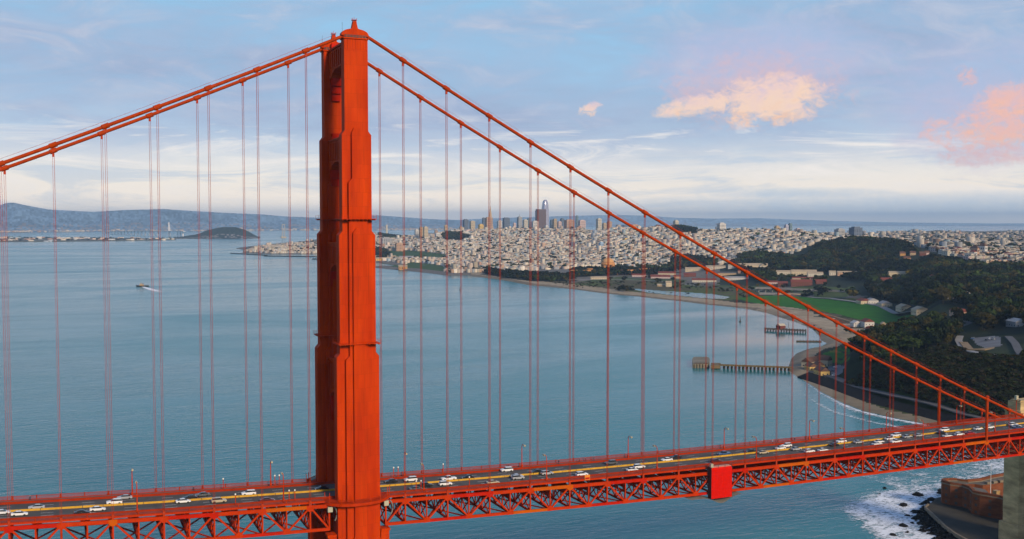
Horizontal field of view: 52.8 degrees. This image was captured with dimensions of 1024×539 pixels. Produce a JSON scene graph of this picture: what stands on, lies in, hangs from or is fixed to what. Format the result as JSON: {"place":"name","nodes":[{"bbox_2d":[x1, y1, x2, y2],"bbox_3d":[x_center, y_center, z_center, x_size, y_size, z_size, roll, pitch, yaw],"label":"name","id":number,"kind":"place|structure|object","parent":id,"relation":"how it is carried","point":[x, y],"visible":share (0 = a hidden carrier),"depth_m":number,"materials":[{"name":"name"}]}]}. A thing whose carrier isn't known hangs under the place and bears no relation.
{"place":"outdoors","nodes":[
{"label":"outdoors","id":0,"kind":"place"},
{"bbox_2d":[1,203,85,212],"bbox_3d":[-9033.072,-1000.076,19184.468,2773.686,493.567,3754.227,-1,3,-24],"label":"hills","id":1,"kind":"structure","parent":0,"point":[17,205],"depth_m":19642.23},
{"bbox_2d":[0,237,175,241],"bbox_3d":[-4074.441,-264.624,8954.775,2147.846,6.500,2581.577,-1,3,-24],"label":"island","id":2,"kind":"structure","parent":0,"point":[46,239],"depth_m":8154.34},
{"bbox_2d":[1,236,169,240],"bbox_3d":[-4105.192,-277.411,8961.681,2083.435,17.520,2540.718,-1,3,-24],"label":"island trees","id":3,"kind":"object","parent":2,"relation":"on","point":[97,238],"visible":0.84,"depth_m":8587.28,"materials":[{"name":"green wood"}]},
{"bbox_2d":[0,236,173,241],"bbox_3d":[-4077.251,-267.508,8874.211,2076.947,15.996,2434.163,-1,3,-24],"label":"island houses","id":4,"kind":"structure","parent":2,"relation":"on","point":[74,238],"depth_m":8730.53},
{"bbox_2d":[103,222,184,236],"bbox_3d":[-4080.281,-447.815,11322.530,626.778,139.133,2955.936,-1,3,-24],"label":"bridge","id":5,"kind":"structure","parent":0,"point":[168,223],"depth_m":10951.63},
{"bbox_2d":[174,227,259,238],"bbox_3d":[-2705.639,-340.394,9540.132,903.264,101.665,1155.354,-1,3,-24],"label":"island hill","id":6,"kind":"structure","parent":0,"point":[228,233],"depth_m":9441.71,"materials":[{"name":"plant"}]},
{"bbox_2d":[0,207,549,232],"bbox_3d":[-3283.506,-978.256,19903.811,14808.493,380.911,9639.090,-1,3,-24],"label":"hills","id":7,"kind":"structure","parent":0,"point":[19,219],"depth_m":17275.98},
{"bbox_2d":[0,226,477,231],"bbox_3d":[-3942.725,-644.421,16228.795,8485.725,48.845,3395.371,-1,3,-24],"label":"town","id":8,"kind":"object","parent":7,"relation":"on","point":[384,228],"visible":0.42,"depth_m":15309.99},
{"bbox_2d":[0,223,1023,538],"bbox_3d":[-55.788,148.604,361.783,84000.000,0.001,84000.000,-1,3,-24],"label":"water","id":9,"kind":"structure","parent":0,"point":[84,393],"depth_m":1016.36,"materials":[{"name":"liquid"}]},
{"bbox_2d":[0,19,1023,538],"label":"suspension bridge","id":10,"kind":"structure","parent":9,"relation":"in","point":[354,497],"depth_m":360.75,"materials":[{"name":"orange paint"}]},
{"bbox_2d":[11,510,27,516],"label":"car","id":11,"kind":"object","parent":10,"relation":"on","point":[16,513],"visible":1,"depth_m":311.10,"materials":[{"name":"white paint"}]},
{"bbox_2d":[28,504,44,508],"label":"car","id":12,"kind":"object","parent":10,"relation":"on","point":[40,506],"visible":1,"depth_m":319.44,"materials":[{"name":"silver paint"}]},
{"bbox_2d":[74,509,89,513],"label":"car","id":13,"kind":"object","parent":10,"relation":"on","point":[79,511],"visible":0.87,"depth_m":315.42,"materials":[{"name":"black paint"}]},
{"bbox_2d":[89,506,105,511],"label":"car","id":14,"kind":"object","parent":10,"relation":"on","point":[95,508],"visible":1,"depth_m":320.04,"materials":[{"name":"white paint"}]},
{"bbox_2d":[106,498,122,503],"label":"car","id":15,"kind":"object","parent":10,"relation":"on","point":[117,500],"visible":0.95,"depth_m":328.57,"materials":[{"name":"white paint"}]},
{"bbox_2d":[117,494,131,498],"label":"car","id":16,"kind":"object","parent":10,"relation":"on","point":[125,496],"visible":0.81,"depth_m":335.24,"materials":[{"name":"silver paint"}]},
{"bbox_2d":[135,481,137,512],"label":"street lamp","id":17,"kind":"object","parent":10,"relation":"on","point":[136,498],"visible":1,"depth_m":319.35,"materials":[{"name":"metal"}]},
{"bbox_2d":[175,498,190,503],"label":"car","id":18,"kind":"object","parent":10,"relation":"on","point":[181,500],"visible":1,"depth_m":333.23,"materials":[{"name":"white paint"}]},
{"bbox_2d":[182,494,196,498],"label":"car","id":19,"kind":"object","parent":10,"relation":"on","point":[190,496],"visible":0.9,"depth_m":338.03,"materials":[{"name":"black paint"}]},
{"bbox_2d":[195,491,209,496],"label":"car","id":20,"kind":"object","parent":10,"relation":"on","point":[204,493],"visible":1,"depth_m":342.23,"materials":[{"name":"grey paint"}]},
{"bbox_2d":[211,497,226,503],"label":"car","id":21,"kind":"object","parent":10,"relation":"on","point":[217,499],"visible":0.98,"depth_m":334.85,"materials":[{"name":"beige paint"}]},
{"bbox_2d":[241,489,255,494],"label":"car","id":22,"kind":"object","parent":10,"relation":"on","point":[249,491],"visible":1,"depth_m":345.59,"materials":[{"name":"white paint"}]},
{"bbox_2d":[384,478,397,483],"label":"car","id":23,"kind":"object","parent":10,"relation":"on","point":[390,480],"visible":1,"depth_m":368.67,"materials":[{"name":"black paint"}]},
{"bbox_2d":[406,476,417,481],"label":"car","id":24,"kind":"object","parent":10,"relation":"on","point":[412,478],"visible":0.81,"depth_m":371.67,"materials":[{"name":"white paint"}]},
{"bbox_2d":[419,482,432,487],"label":"car","id":25,"kind":"object","parent":10,"relation":"on","point":[426,484],"visible":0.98,"depth_m":363.71,"materials":[{"name":"black paint"}]},
{"bbox_2d":[438,480,451,485],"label":"car","id":26,"kind":"object","parent":10,"relation":"on","point":[442,482],"visible":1,"depth_m":366.55,"materials":[{"name":"white paint"}]},
{"bbox_2d":[441,475,456,479],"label":"pickup truck","id":27,"kind":"object","parent":10,"relation":"on","point":[447,477],"visible":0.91,"depth_m":374.60,"materials":[{"name":"white paint"}]},
{"bbox_2d":[500,466,512,471],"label":"car","id":28,"kind":"object","parent":10,"relation":"on","point":[508,468],"visible":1,"depth_m":390.22,"materials":[{"name":"white paint"}]},
{"bbox_2d":[511,474,524,479],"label":"car","id":29,"kind":"object","parent":10,"relation":"on","point":[515,476],"visible":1,"depth_m":378.03,"materials":[{"name":"silver paint"}]},
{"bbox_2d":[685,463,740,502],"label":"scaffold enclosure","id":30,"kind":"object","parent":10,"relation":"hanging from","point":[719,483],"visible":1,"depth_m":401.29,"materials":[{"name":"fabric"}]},
{"bbox_2d":[692,357,791,370],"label":"fishing wharf","id":31,"kind":"structure","parent":9,"relation":"in","point":[698,362],"depth_m":1148.45,"materials":[{"name":"wood"}]},
{"bbox_2d":[766,322,805,332],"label":"boat pier","id":32,"kind":"structure","parent":9,"relation":"in","point":[782,326],"depth_m":1535.96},
{"bbox_2d":[800,384,928,427],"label":"surf foam","id":33,"kind":"object","parent":9,"relation":"on","point":[869,413],"visible":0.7,"depth_m":879.25,"materials":[{"name":"white"}]},
{"bbox_2d":[839,458,1003,538],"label":"surf foam","id":34,"kind":"object","parent":9,"relation":"on","point":[886,518],"visible":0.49,"depth_m":590.95,"materials":[{"name":"white"}]},
{"bbox_2d":[0,0,1023,222],"label":"sky","id":35,"kind":"structure","parent":0,"point":[905,111],"materials":[{"name":"blue"}]},
{"bbox_2d":[236,230,1023,528],"bbox_3d":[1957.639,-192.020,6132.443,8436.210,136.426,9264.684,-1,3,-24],"label":"ground","id":36,"kind":"structure","parent":0,"point":[877,315],"depth_m":1905.32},
{"bbox_2d":[380,237,391,244],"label":"apartment block","id":37,"kind":"structure","parent":36,"relation":"on","point":[384,240],"depth_m":5345.64,"materials":[{"name":"concrete"}]},
{"bbox_2d":[395,243,402,250],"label":"apartment block","id":38,"kind":"structure","parent":36,"relation":"on","point":[398,246],"depth_m":4861.73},
{"bbox_2d":[423,226,427,237],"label":"office tower","id":39,"kind":"structure","parent":36,"relation":"on","point":[425,231],"depth_m":5767.01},
{"bbox_2d":[463,219,468,229],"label":"office tower","id":40,"kind":"structure","parent":36,"relation":"on","point":[466,224],"depth_m":6874.17,"materials":[{"name":"glass"}]},
{"bbox_2d":[485,217,492,228],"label":"office tower","id":41,"kind":"structure","parent":36,"relation":"on","point":[490,222],"depth_m":7029.31,"materials":[{"name":"concrete"}]},
{"bbox_2d":[503,217,509,227],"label":"office tower","id":42,"kind":"structure","parent":36,"relation":"on","point":[506,221],"depth_m":7179.66,"materials":[{"name":"glass"}]},
{"bbox_2d":[517,217,521,227],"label":"office tower","id":43,"kind":"structure","parent":36,"relation":"on","point":[519,222],"depth_m":7179.12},
{"bbox_2d":[535,209,545,227],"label":"office tower","id":44,"kind":"structure","parent":36,"relation":"on","point":[542,217],"depth_m":7270.30,"materials":[{"name":"grey stone"}]},
{"bbox_2d":[542,200,548,227],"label":"glass tower","id":45,"kind":"structure","parent":36,"relation":"on","point":[545,205],"depth_m":7920.00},
{"bbox_2d":[564,219,572,227],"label":"office tower","id":46,"kind":"structure","parent":36,"relation":"on","point":[566,223],"depth_m":6965.21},
{"bbox_2d":[578,220,585,227],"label":"office tower","id":47,"kind":"structure","parent":36,"relation":"on","point":[582,223],"depth_m":6865.04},
{"bbox_2d":[590,276,606,278],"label":"house","id":48,"kind":"structure","parent":36,"relation":"on","point":[598,277],"depth_m":2815.96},
{"bbox_2d":[596,218,601,229],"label":"office tower","id":49,"kind":"structure","parent":36,"relation":"on","point":[598,222],"depth_m":6260.76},
{"bbox_2d":[601,257,614,267],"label":"rotunda","id":50,"kind":"structure","parent":36,"relation":"on","point":[607,262],"depth_m":3194.02,"materials":[{"name":"stone"}]},
{"bbox_2d":[243,225,1023,272],"bbox_3d":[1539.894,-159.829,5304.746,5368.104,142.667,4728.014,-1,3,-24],"label":"city houses","id":51,"kind":"structure","parent":36,"relation":"on","point":[730,245],"depth_m":4185.96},
{"bbox_2d":[246,224,1023,362],"bbox_3d":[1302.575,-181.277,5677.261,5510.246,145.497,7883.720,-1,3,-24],"label":"woods","id":52,"kind":"object","parent":36,"relation":"on","point":[877,257],"visible":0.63,"depth_m":2724.11,"materials":[{"name":"green plant"}]},
{"bbox_2d":[650,275,670,278],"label":"barracks","id":53,"kind":"structure","parent":36,"relation":"on","point":[661,276],"depth_m":2854.91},
{"bbox_2d":[658,271,675,274],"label":"barracks","id":54,"kind":"structure","parent":36,"relation":"on","point":[666,272],"depth_m":3019.76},
{"bbox_2d":[685,267,703,271],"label":"barracks","id":55,"kind":"structure","parent":36,"relation":"on","point":[688,269],"depth_m":3156.67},
{"bbox_2d":[692,278,716,281],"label":"barracks","id":56,"kind":"structure","parent":36,"relation":"on","point":[704,279],"depth_m":2681.21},
{"bbox_2d":[706,265,725,269],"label":"barracks","id":57,"kind":"structure","parent":36,"relation":"on","point":[716,267],"depth_m":3122.41,"materials":[{"name":"paint"}]},
{"bbox_2d":[717,223,725,228],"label":"apartment block","id":58,"kind":"structure","parent":36,"relation":"on","point":[721,225],"depth_m":4495.30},
{"bbox_2d":[718,272,736,275],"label":"building","id":59,"kind":"structure","parent":36,"relation":"on","point":[726,273],"depth_m":2864.52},
{"bbox_2d":[724,276,748,279],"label":"house","id":60,"kind":"structure","parent":36,"relation":"on","point":[736,277],"depth_m":2703.82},
{"bbox_2d":[738,263,767,267],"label":"barracks","id":61,"kind":"structure","parent":36,"relation":"on","point":[754,264],"depth_m":2970.12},
{"bbox_2d":[487,275,1023,416],"bbox_3d":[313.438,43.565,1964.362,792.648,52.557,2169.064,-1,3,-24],"label":"scrub","id":62,"kind":"object","parent":36,"relation":"on","point":[1006,385],"visible":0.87,"depth_m":902.71,"materials":[{"name":"green plant"}]},
{"bbox_2d":[776,270,790,274],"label":"barracks","id":63,"kind":"structure","parent":36,"relation":"on","point":[785,272],"depth_m":2721.11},
{"bbox_2d":[755,287,845,292],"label":"viaduct","id":64,"kind":"object","parent":36,"relation":"on","point":[771,290],"visible":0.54,"depth_m":2282.27,"materials":[{"name":"concrete"}]},
{"bbox_2d":[790,279,812,286],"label":"barracks","id":65,"kind":"structure","parent":36,"relation":"on","point":[799,282],"depth_m":2395.56,"materials":[{"name":"brick"}]},
{"bbox_2d":[791,270,816,275],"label":"barracks","id":66,"kind":"structure","parent":36,"relation":"on","point":[797,272],"depth_m":2679.60,"materials":[{"name":"paint"}]},
{"bbox_2d":[801,356,819,366],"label":"hall","id":67,"kind":"structure","parent":36,"relation":"on","point":[813,359],"depth_m":1143.01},
{"bbox_2d":[804,362,816,370],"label":"hut","id":68,"kind":"object","parent":36,"relation":"on","point":[811,366],"visible":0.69,"depth_m":1113.59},
{"bbox_2d":[807,272,823,276],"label":"barracks","id":69,"kind":"structure","parent":36,"relation":"on","point":[810,274],"depth_m":2606.44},
{"bbox_2d":[815,279,826,283],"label":"barracks","id":70,"kind":"structure","parent":36,"relation":"on","point":[819,281],"depth_m":2409.32,"materials":[{"name":"brick"}]},
{"bbox_2d":[814,365,829,375],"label":"hut","id":71,"kind":"object","parent":36,"relation":"on","point":[824,371],"visible":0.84,"depth_m":1089.91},
{"bbox_2d":[817,355,832,366],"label":"hall","id":72,"kind":"structure","parent":36,"relation":"on","point":[826,360],"depth_m":1147.30,"materials":[{"name":"grey"}]},
{"bbox_2d":[834,228,844,234],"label":"apartment block","id":73,"kind":"structure","parent":36,"relation":"on","point":[841,231],"depth_m":3802.03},
{"bbox_2d":[850,320,860,326],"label":"house","id":74,"kind":"structure","parent":36,"relation":"on","point":[854,323],"depth_m":1557.92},
{"bbox_2d":[849,227,862,235],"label":"apartment block","id":75,"kind":"structure","parent":36,"relation":"on","point":[854,231],"depth_m":3781.95,"materials":[{"name":"concrete"}]},
{"bbox_2d":[856,298,867,303],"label":"airfield shed","id":76,"kind":"structure","parent":36,"relation":"on","point":[861,300],"depth_m":1949.81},
{"bbox_2d":[860,318,873,327],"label":"house","id":77,"kind":"structure","parent":36,"relation":"on","point":[865,322],"depth_m":1545.46,"materials":[{"name":"paint"}]},
{"bbox_2d":[862,325,884,332],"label":"tree","id":78,"kind":"object","parent":36,"relation":"on","point":[875,328],"visible":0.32,"depth_m":1127.38,"materials":[{"name":"green plant"}]},
{"bbox_2d":[797,372,969,422],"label":"rock revetment","id":79,"kind":"object","parent":36,"relation":"on","point":[853,392],"visible":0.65,"depth_m":930.52,"materials":[{"name":"stone"}]},
{"bbox_2d":[877,300,891,306],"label":"airfield shed","id":80,"kind":"structure","parent":36,"relation":"on","point":[882,303],"depth_m":1884.90,"materials":[{"name":"grey"}]},
{"bbox_2d":[879,335,903,349],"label":"tree","id":81,"kind":"object","parent":36,"relation":"on","point":[889,338],"visible":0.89,"depth_m":1053.33,"materials":[{"name":"green plant"}]},
{"bbox_2d":[887,271,904,275],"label":"barracks","id":82,"kind":"structure","parent":36,"relation":"on","point":[890,273],"depth_m":2439.03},
{"bbox_2d":[896,303,910,311],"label":"airfield shed","id":83,"kind":"structure","parent":36,"relation":"on","point":[901,307],"depth_m":1783.51,"materials":[{"name":"grey"}]},
{"bbox_2d":[903,331,917,349],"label":"tree","id":84,"kind":"object","parent":36,"relation":"on","point":[912,334],"visible":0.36,"depth_m":1070.91,"materials":[{"name":"green plant"}]},
{"bbox_2d":[902,335,922,349],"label":"tree","id":85,"kind":"object","parent":36,"relation":"on","point":[909,341],"visible":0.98,"depth_m":1047.49,"materials":[{"name":"green plant"}]},
{"bbox_2d":[911,306,926,315],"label":"airfield shed","id":86,"kind":"structure","parent":36,"relation":"on","point":[916,310],"depth_m":1578.46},
{"bbox_2d":[904,507,955,538],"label":"riprap","id":87,"kind":"object","parent":36,"relation":"on","point":[922,515],"visible":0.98,"depth_m":557.15,"materials":[{"name":"stone"}]},
{"bbox_2d":[924,310,943,319],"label":"tree","id":88,"kind":"object","parent":36,"relation":"on","point":[931,314],"visible":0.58,"depth_m":1239.12,"materials":[{"name":"green plant"}]},
{"bbox_2d":[934,327,952,342],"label":"tree","id":89,"kind":"object","parent":36,"relation":"on","point":[944,329],"visible":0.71,"depth_m":1058.03,"materials":[{"name":"green plant"}]},
{"bbox_2d":[935,288,953,300],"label":"tree","id":90,"kind":"object","parent":36,"relation":"on","point":[943,295],"visible":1,"depth_m":1539.75,"materials":[{"name":"green plant"}]},
{"bbox_2d":[936,317,959,327],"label":"tree","id":91,"kind":"object","parent":36,"relation":"on","point":[941,323],"visible":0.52,"depth_m":1099.44,"materials":[{"name":"green plant"}]},
{"bbox_2d":[942,333,953,343],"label":"tree","id":92,"kind":"object","parent":36,"relation":"on","point":[947,338],"visible":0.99,"depth_m":1048.17,"materials":[{"name":"green plant"}]},
{"bbox_2d":[946,285,963,298],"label":"tree","id":93,"kind":"object","parent":36,"relation":"on","point":[956,293],"visible":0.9,"depth_m":1547.66,"materials":[{"name":"green plant"}]},
{"bbox_2d":[951,306,962,314],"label":"tree","id":94,"kind":"object","parent":36,"relation":"on","point":[956,310],"visible":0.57,"depth_m":1289.72,"materials":[{"name":"green plant"}]},
{"bbox_2d":[954,327,963,339],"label":"tree","id":95,"kind":"object","parent":36,"relation":"on","point":[959,330],"visible":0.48,"depth_m":1085.27,"materials":[{"name":"green plant"}]},
{"bbox_2d":[927,497,999,538],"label":"fort apron","id":96,"kind":"object","parent":36,"relation":"on","point":[964,522],"visible":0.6,"depth_m":553.11,"materials":[{"name":"concrete"}]},
{"bbox_2d":[924,503,966,538],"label":"sea wall","id":97,"kind":"structure","parent":96,"relation":"on","point":[940,522],"depth_m":548.32,"materials":[{"name":"concrete"}]},
{"bbox_2d":[941,473,1003,519],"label":"brick fort","id":98,"kind":"structure","parent":96,"relation":"on","point":[975,496],"depth_m":581.08,"materials":[{"name":"brick"}]},
{"bbox_2d":[961,291,981,302],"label":"tree","id":99,"kind":"object","parent":36,"relation":"on","point":[967,297],"visible":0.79,"depth_m":1447.25,"materials":[{"name":"green plant"}]},
{"bbox_2d":[969,287,983,293],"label":"tree","id":100,"kind":"object","parent":36,"relation":"on","point":[974,289],"visible":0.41,"depth_m":1514.88,"materials":[{"name":"green plant"}]},
{"bbox_2d":[965,307,996,320],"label":"tree","id":101,"kind":"object","parent":36,"relation":"on","point":[986,309],"visible":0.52,"depth_m":1156.52,"materials":[{"name":"green plant"}]},
{"bbox_2d":[978,243,987,251],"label":"row house","id":102,"kind":"structure","parent":36,"relation":"on","point":[983,247],"depth_m":2710.92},
{"bbox_2d":[972,312,994,330],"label":"tree","id":103,"kind":"object","parent":36,"relation":"on","point":[981,315],"visible":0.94,"depth_m":1138.03,"materials":[{"name":"green plant"}]},
{"bbox_2d":[974,311,996,330],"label":"tree","id":104,"kind":"object","parent":36,"relation":"on","point":[993,318],"visible":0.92,"depth_m":1134.27,"materials":[{"name":"green plant"}]},
{"bbox_2d":[990,306,1010,323],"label":"tree","id":105,"kind":"object","parent":36,"relation":"on","point":[1002,309],"visible":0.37,"depth_m":1189.81,"materials":[{"name":"green plant"}]},
{"bbox_2d":[990,297,1011,304],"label":"tree","id":106,"kind":"object","parent":36,"relation":"on","point":[1007,300],"visible":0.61,"depth_m":1289.98,"materials":[{"name":"green plant"}]},
{"bbox_2d":[1006,317,1023,326],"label":"house","id":107,"kind":"structure","parent":36,"relation":"on","point":[1013,322],"depth_m":1139.95,"materials":[{"name":"grey"}]},
{"bbox_2d":[1006,304,1023,317],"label":"tree","id":108,"kind":"object","parent":36,"relation":"on","point":[1013,312],"visible":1,"depth_m":1154.81,"materials":[{"name":"green plant"}]},
{"bbox_2d":[581,279,694,285],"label":"road","id":109,"kind":"structure","parent":0,"point":[626,279],"depth_m":2801.12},
{"bbox_2d":[468,215,1023,225],"bbox_3d":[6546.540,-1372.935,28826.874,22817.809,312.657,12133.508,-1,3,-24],"label":"hills","id":110,"kind":"structure","parent":0,"point":[633,219],"depth_m":29302.59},
{"bbox_2d":[695,286,800,295],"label":"road","id":111,"kind":"structure","parent":0,"point":[752,289],"depth_m":2364.03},
{"bbox_2d":[802,296,910,313],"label":"road","id":112,"kind":"structure","parent":0,"point":[889,310],"depth_m":1885.77,"materials":[{"name":"asphalt"}]},
{"bbox_2d":[823,375,981,417],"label":"road","id":113,"kind":"structure","parent":0,"point":[934,404],"depth_m":912.41,"materials":[{"name":"asphalt"}]},
{"bbox_2d":[955,335,994,354],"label":"road","id":114,"kind":"structure","parent":0,"point":[958,339],"depth_m":1064.40,"materials":[{"name":"asphalt"}]},
{"bbox_2d":[959,342,994,349],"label":"path","id":115,"kind":"structure","parent":0,"point":[966,345],"depth_m":997.77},
{"bbox_2d":[1005,336,1021,354],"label":"road","id":116,"kind":"structure","parent":0,"point":[1015,344],"depth_m":973.84,"materials":[{"name":"asphalt"}]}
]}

